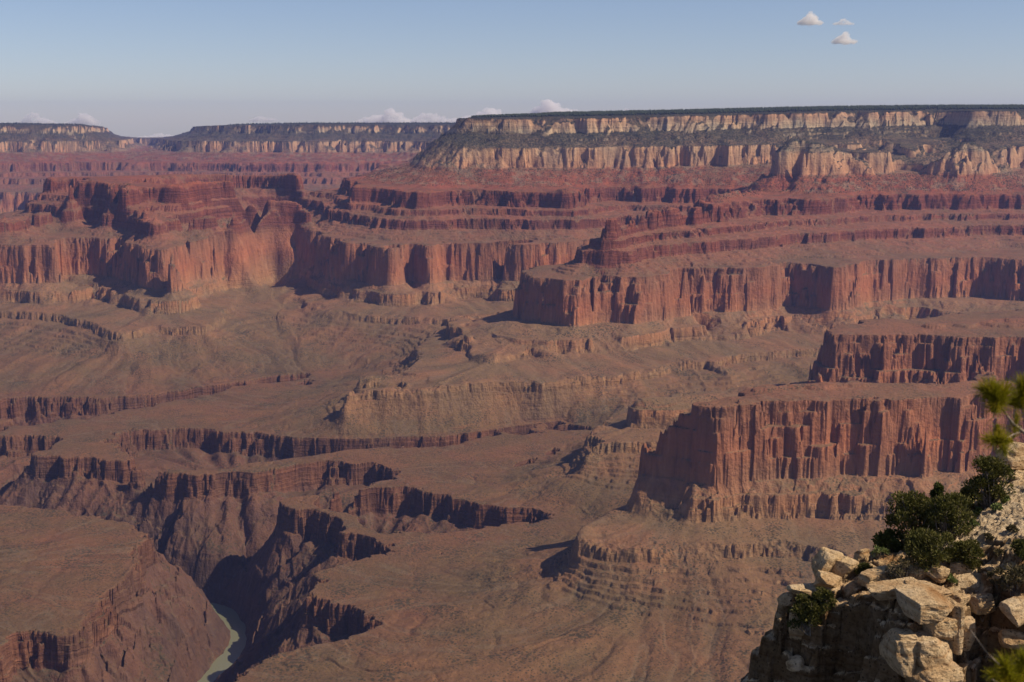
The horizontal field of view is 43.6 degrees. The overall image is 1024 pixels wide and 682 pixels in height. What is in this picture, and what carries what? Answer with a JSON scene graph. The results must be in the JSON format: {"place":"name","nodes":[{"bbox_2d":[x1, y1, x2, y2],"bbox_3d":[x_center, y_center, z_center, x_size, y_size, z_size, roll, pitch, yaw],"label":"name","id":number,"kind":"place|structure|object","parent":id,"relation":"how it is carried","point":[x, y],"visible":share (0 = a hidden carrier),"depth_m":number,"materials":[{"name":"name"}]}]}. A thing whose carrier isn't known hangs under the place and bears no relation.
{"place":"outdoors","nodes":[
{"label":"outdoors","id":0,"kind":"place"},
{"bbox_2d":[197,603,246,681],"bbox_3d":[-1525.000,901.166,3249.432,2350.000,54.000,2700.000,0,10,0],"label":"river","id":1,"kind":"structure","parent":0,"point":[236,627],"depth_m":3560.20,"materials":[{"name":"green liquid"}]},
{"bbox_2d":[0,123,454,213],"bbox_3d":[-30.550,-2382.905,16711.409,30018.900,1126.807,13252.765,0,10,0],"label":"distant hills","id":2,"kind":"structure","parent":0,"point":[314,156],"depth_m":13406.34,"materials":[{"name":"stone"}]},
{"bbox_2d":[4,104,1023,206],"bbox_3d":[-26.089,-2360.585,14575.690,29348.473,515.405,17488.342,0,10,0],"label":"forest","id":3,"kind":"object","parent":2,"relation":"on","point":[780,109],"visible":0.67,"depth_m":7995.31,"materials":[{"name":"green plant"}]},
{"bbox_2d":[0,380,554,681],"bbox_3d":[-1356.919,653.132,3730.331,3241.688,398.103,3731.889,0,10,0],"label":"gorge","id":4,"kind":"structure","parent":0,"point":[252,562],"depth_m":3787.62,"materials":[{"name":"brown stone"}]},
{"bbox_2d":[0,300,816,681],"bbox_3d":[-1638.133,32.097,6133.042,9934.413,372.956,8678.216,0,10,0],"label":"canyon platform","id":5,"kind":"structure","parent":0,"point":[528,590],"depth_m":3799.22,"materials":[{"name":"brown stone"}]},
{"bbox_2d":[0,110,1023,563],"bbox_3d":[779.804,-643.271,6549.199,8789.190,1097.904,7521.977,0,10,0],"label":"canyon cliffs","id":6,"kind":"structure","parent":0,"point":[894,310],"depth_m":6144.17,"materials":[{"name":"red stone"}]},
{"bbox_2d":[0,0,1023,137],"label":"sky","id":7,"kind":"structure","parent":0,"point":[128,68],"materials":[{"name":"blue"}]},
{"bbox_2d":[457,108,1023,122],"bbox_3d":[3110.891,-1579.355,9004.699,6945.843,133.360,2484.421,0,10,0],"label":"plateau","id":8,"kind":"structure","parent":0,"point":[553,118],"depth_m":7950.86,"materials":[{"name":"green plant"}]},
{"bbox_2d":[740,469,1023,681],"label":"rim ledge","id":9,"kind":"object","parent":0,"point":[841,643],"visible":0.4,"depth_m":34.67,"materials":[{"name":"beige stone"}]},
{"bbox_2d":[777,592,796,605],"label":"boulder","id":10,"kind":"object","parent":9,"relation":"on","point":[786,599],"visible":0.91,"depth_m":35.62,"materials":[{"name":"stone"}]},
{"bbox_2d":[786,655,803,671],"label":"boulder","id":11,"kind":"object","parent":9,"relation":"on","point":[794,663],"visible":1,"depth_m":34.86,"materials":[{"name":"stone"}]},
{"bbox_2d":[789,606,805,639],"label":"boulder","id":12,"kind":"object","parent":9,"relation":"on","point":[796,634],"visible":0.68,"depth_m":35.12,"materials":[{"name":"stone"}]},
{"bbox_2d":[786,583,822,596],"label":"boulder","id":13,"kind":"object","parent":9,"relation":"on","point":[808,588],"visible":0.69,"depth_m":35.46,"materials":[{"name":"stone"}]},
{"bbox_2d":[786,593,826,635],"bbox_3d":[8.081,7.457,34.980,1.180,1.182,0.959,0,10,0],"label":"juniper bush","id":14,"kind":"object","parent":9,"relation":"on","point":[805,611],"visible":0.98,"depth_m":34.80,"materials":[{"name":"green plant"}]},
{"bbox_2d":[810,586,837,611],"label":"juniper bush","id":15,"kind":"object","parent":9,"relation":"on","point":[819,595],"visible":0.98,"depth_m":34.73,"materials":[{"name":"green plant"}]},
{"bbox_2d":[811,547,843,575],"bbox_3d":[8.949,6.351,36.343,0.902,0.790,0.836,4,14,-18],"label":"boulder","id":16,"kind":"object","parent":9,"relation":"on","point":[824,559],"visible":0.73,"depth_m":36.13,"materials":[{"name":"stone"}]},
{"bbox_2d":[814,570,841,587],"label":"boulder","id":17,"kind":"object","parent":9,"relation":"on","point":[825,579],"visible":0.98,"depth_m":35.36,"materials":[{"name":"stone"}]},
{"bbox_2d":[832,556,858,580],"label":"boulder","id":18,"kind":"object","parent":9,"relation":"on","point":[844,567],"visible":0.8,"depth_m":35.84,"materials":[{"name":"stone"}]},
{"bbox_2d":[853,548,869,561],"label":"boulder","id":19,"kind":"object","parent":9,"relation":"on","point":[863,554],"visible":0.94,"depth_m":36.83,"materials":[{"name":"stone"}]},
{"bbox_2d":[854,562,873,574],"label":"juniper bush","id":20,"kind":"object","parent":9,"relation":"on","point":[860,568],"visible":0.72,"depth_m":35.70,"materials":[{"name":"green plant"}]},
{"bbox_2d":[857,565,889,586],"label":"boulder","id":21,"kind":"object","parent":9,"relation":"on","point":[871,575],"visible":0.85,"depth_m":34.83,"materials":[{"name":"stone"}]},
{"bbox_2d":[870,544,889,558],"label":"sage tuft","id":22,"kind":"object","parent":9,"relation":"on","point":[877,550],"visible":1,"depth_m":36.48,"materials":[{"name":"green plant"}]},
{"bbox_2d":[871,527,903,554],"bbox_3d":[10.943,5.869,37.234,0.946,0.956,0.890,0,10,0],"label":"bush","id":23,"kind":"object","parent":9,"relation":"on","point":[889,538],"visible":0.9,"depth_m":37.08,"materials":[{"name":"green plant"}]},
{"bbox_2d":[865,577,920,599],"bbox_3d":[10.094,6.574,33.831,1.513,0.366,0.937,-4,7,-6],"label":"boulder","id":24,"kind":"object","parent":9,"relation":"on","point":[882,590],"visible":0.67,"depth_m":33.61,"materials":[{"name":"stone"}]},
{"bbox_2d":[879,628,918,677],"bbox_3d":[9.850,7.883,32.760,0.660,1.044,1.373,-1,10,-7],"label":"boulder","id":25,"kind":"object","parent":9,"relation":"on","point":[898,655],"visible":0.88,"depth_m":32.16,"materials":[{"name":"stone"}]},
{"bbox_2d":[884,554,920,578],"bbox_3d":[10.584,6.215,34.658,0.897,0.850,0.707,-4,10,-22],"label":"twiggy bush","id":26,"kind":"object","parent":9,"relation":"on","point":[900,570],"visible":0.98,"depth_m":34.60,"materials":[{"name":"brown plant"}]},
{"bbox_2d":[891,628,917,639],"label":"boulder","id":27,"kind":"object","parent":9,"relation":"on","point":[901,634],"visible":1,"depth_m":32.28,"materials":[{"name":"stone"}]},
{"bbox_2d":[883,489,937,541],"bbox_3d":[11.774,5.170,37.291,1.952,1.818,1.776,-6,11,-31],"label":"juniper bush","id":28,"kind":"object","parent":9,"relation":"on","point":[909,508],"visible":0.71,"depth_m":36.99,"materials":[{"name":"green plant"}]},
{"bbox_2d":[904,563,928,579],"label":"boulder","id":29,"kind":"object","parent":9,"relation":"on","point":[921,575],"visible":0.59,"depth_m":34.66,"materials":[{"name":"stone"}]},
{"bbox_2d":[904,580,952,596],"bbox_3d":[10.937,6.583,33.615,1.276,0.367,0.857,5,13,5],"label":"boulder","id":30,"kind":"object","parent":9,"relation":"on","point":[944,592],"visible":0.45,"depth_m":33.59,"materials":[{"name":"stone"}]},
{"bbox_2d":[901,526,959,572],"bbox_3d":[11.330,5.692,34.983,1.457,1.327,1.666,9,13,42],"label":"juniper bush","id":31,"kind":"object","parent":9,"relation":"on","point":[918,543],"visible":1,"depth_m":34.72,"materials":[{"name":"green plant"}]},
{"bbox_2d":[915,629,952,669],"bbox_3d":[10.578,7.842,32.847,1.212,0.938,1.488,-2,10,-14],"label":"boulder","id":32,"kind":"object","parent":9,"relation":"on","point":[934,652],"visible":0.54,"depth_m":32.15,"materials":[{"name":"stone"}]},
{"bbox_2d":[904,661,963,681],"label":"boulder","id":33,"kind":"object","parent":9,"relation":"on","point":[952,672],"visible":0.47,"depth_m":32.10,"materials":[{"name":"stone"}]},
{"bbox_2d":[928,481,945,500],"bbox_3d":[13.318,5.051,39.935,0.634,1.372,0.645,-8,13,-40],"label":"pinyon pine","id":34,"kind":"object","parent":9,"relation":"on","point":[938,489],"visible":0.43,"depth_m":39.84,"materials":[{"name":"green plant"}]},
{"bbox_2d":[925,565,949,582],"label":"boulder","id":35,"kind":"object","parent":9,"relation":"on","point":[940,574],"visible":0.96,"depth_m":34.37,"materials":[{"name":"stone"}]},
{"bbox_2d":[923,615,957,639],"bbox_3d":[10.844,7.270,32.955,0.725,0.628,1.277,-2,10,-13],"label":"boulder","id":36,"kind":"object","parent":9,"relation":"on","point":[946,628],"visible":0.4,"depth_m":32.39,"materials":[{"name":"stone"}]},
{"bbox_2d":[895,584,953,624],"bbox_3d":[10.567,6.715,32.862,1.208,0.575,1.574,-2,10,-14],"label":"boulder","id":37,"kind":"object","parent":36,"relation":"on","point":[920,605],"visible":1,"depth_m":32.38,"materials":[{"name":"stone"}]},
{"bbox_2d":[915,491,977,538],"bbox_3d":[12.421,5.024,36.582,1.646,1.572,1.558,5,11,28],"label":"juniper bush","id":38,"kind":"object","parent":9,"relation":"on","point":[947,508],"visible":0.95,"depth_m":36.27,"materials":[{"name":"green plant"}]},
{"bbox_2d":[946,573,958,583],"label":"sage tuft","id":39,"kind":"object","parent":9,"relation":"on","point":[951,578],"visible":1,"depth_m":34.49,"materials":[{"name":"green plant"}]},
{"bbox_2d":[945,596,964,654],"bbox_3d":[11.287,7.307,32.962,0.288,1.396,0.943,-2,10,-11],"label":"boulder","id":40,"kind":"object","parent":9,"relation":"on","point":[957,612],"visible":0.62,"depth_m":32.56,"materials":[{"name":"stone"}]},
{"bbox_2d":[950,593,970,605],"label":"boulder","id":41,"kind":"object","parent":9,"relation":"on","point":[962,599],"visible":0.57,"depth_m":33.31,"materials":[{"name":"stone"}]},
{"bbox_2d":[950,573,980,592],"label":"boulder","id":42,"kind":"object","parent":9,"relation":"on","point":[969,582],"visible":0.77,"depth_m":34.56,"materials":[{"name":"stone"}]},
{"bbox_2d":[949,561,981,574],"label":"boulder","id":43,"kind":"object","parent":9,"relation":"on","point":[958,567],"visible":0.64,"depth_m":35.06,"materials":[{"name":"stone"}]},
{"bbox_2d":[948,538,984,570],"bbox_3d":[12.551,5.921,35.292,1.053,0.972,1.015,-7,12,-35],"label":"juniper bush","id":44,"kind":"object","parent":9,"relation":"on","point":[967,547],"visible":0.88,"depth_m":35.10,"materials":[{"name":"green plant"}]},
{"bbox_2d":[963,616,975,650],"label":"boulder","id":45,"kind":"object","parent":9,"relation":"on","point":[969,637],"visible":0.42,"depth_m":33.38,"materials":[{"name":"stone"}]},
{"bbox_2d":[961,485,985,510],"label":"juniper bush","id":46,"kind":"object","parent":9,"relation":"on","point":[972,505],"visible":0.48,"depth_m":38.48,"materials":[{"name":"green plant"}]},
{"bbox_2d":[967,519,979,527],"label":"sage tuft","id":47,"kind":"object","parent":9,"relation":"on","point":[974,522],"visible":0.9,"depth_m":36.69,"materials":[{"name":"green plant"}]},
{"bbox_2d":[972,507,982,514],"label":"sage tuft","id":48,"kind":"object","parent":9,"relation":"on","point":[978,510],"visible":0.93,"depth_m":38.23,"materials":[{"name":"green plant"}]},
{"bbox_2d":[968,593,995,614],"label":"boulder","id":49,"kind":"object","parent":9,"relation":"on","point":[981,603],"visible":0.9,"depth_m":33.91,"materials":[{"name":"stone"}]},
{"bbox_2d":[960,454,1015,508],"bbox_3d":[14.274,4.195,38.353,1.600,1.817,1.276,3,10,18],"label":"juniper bush","id":50,"kind":"object","parent":9,"relation":"on","point":[993,467],"visible":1,"depth_m":38.08,"materials":[{"name":"green plant"}]},
{"bbox_2d":[983,532,994,541],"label":"sage tuft","id":51,"kind":"object","parent":9,"relation":"on","point":[989,536],"visible":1,"depth_m":35.74,"materials":[{"name":"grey plant"}]},
{"bbox_2d":[990,502,1002,511],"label":"sage tuft","id":52,"kind":"object","parent":9,"relation":"on","point":[995,506],"visible":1,"depth_m":37.64,"materials":[{"name":"green plant"}]},
{"bbox_2d":[985,566,1008,589],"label":"twiggy bush","id":53,"kind":"object","parent":9,"relation":"on","point":[989,574],"visible":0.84,"depth_m":34.21,"materials":[{"name":"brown plant"}]},
{"bbox_2d":[970,371,1023,681],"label":"pine tree","id":54,"kind":"object","parent":9,"relation":"on","point":[994,392],"visible":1,"depth_m":6.12,"materials":[{"name":"green plant"}]},
{"bbox_2d":[986,568,1009,584],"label":"boulder","id":55,"kind":"object","parent":9,"relation":"on","point":[997,576],"visible":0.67,"depth_m":34.18,"materials":[{"name":"stone"}]},
{"bbox_2d":[993,548,1004,557],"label":"sage tuft","id":56,"kind":"object","parent":9,"relation":"on","point":[997,551],"visible":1,"depth_m":35.03,"materials":[{"name":"green plant"}]},
{"bbox_2d":[1000,494,1010,502],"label":"sage tuft","id":57,"kind":"object","parent":9,"relation":"on","point":[1006,499],"visible":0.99,"depth_m":38.00,"materials":[{"name":"green plant"}]},
{"bbox_2d":[996,442,1023,469],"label":"boulder","id":58,"kind":"object","parent":9,"relation":"on","point":[1015,460],"visible":0.6,"depth_m":40.99,"materials":[{"name":"stone"}]},
{"bbox_2d":[998,629,1023,649],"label":"boulder","id":59,"kind":"object","parent":9,"relation":"on","point":[1009,638],"visible":0.97,"depth_m":33.01,"materials":[{"name":"stone"}]},
{"bbox_2d":[999,596,1023,627],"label":"boulder","id":60,"kind":"object","parent":9,"relation":"on","point":[1012,609],"visible":1,"depth_m":32.86,"materials":[{"name":"stone"}]},
{"bbox_2d":[1000,562,1023,595],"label":"twiggy bush","id":61,"kind":"object","parent":9,"relation":"on","point":[1016,571],"visible":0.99,"depth_m":33.70,"materials":[{"name":"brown plant"}]},
{"bbox_2d":[1005,523,1019,532],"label":"sage tuft","id":62,"kind":"object","parent":9,"relation":"on","point":[1010,527],"visible":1,"depth_m":35.75,"materials":[{"name":"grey plant"}]},
{"bbox_2d":[1009,539,1023,561],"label":"juniper bush","id":63,"kind":"object","parent":9,"relation":"on","point":[1017,546],"visible":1,"depth_m":34.30,"materials":[{"name":"green plant"}]}
]}

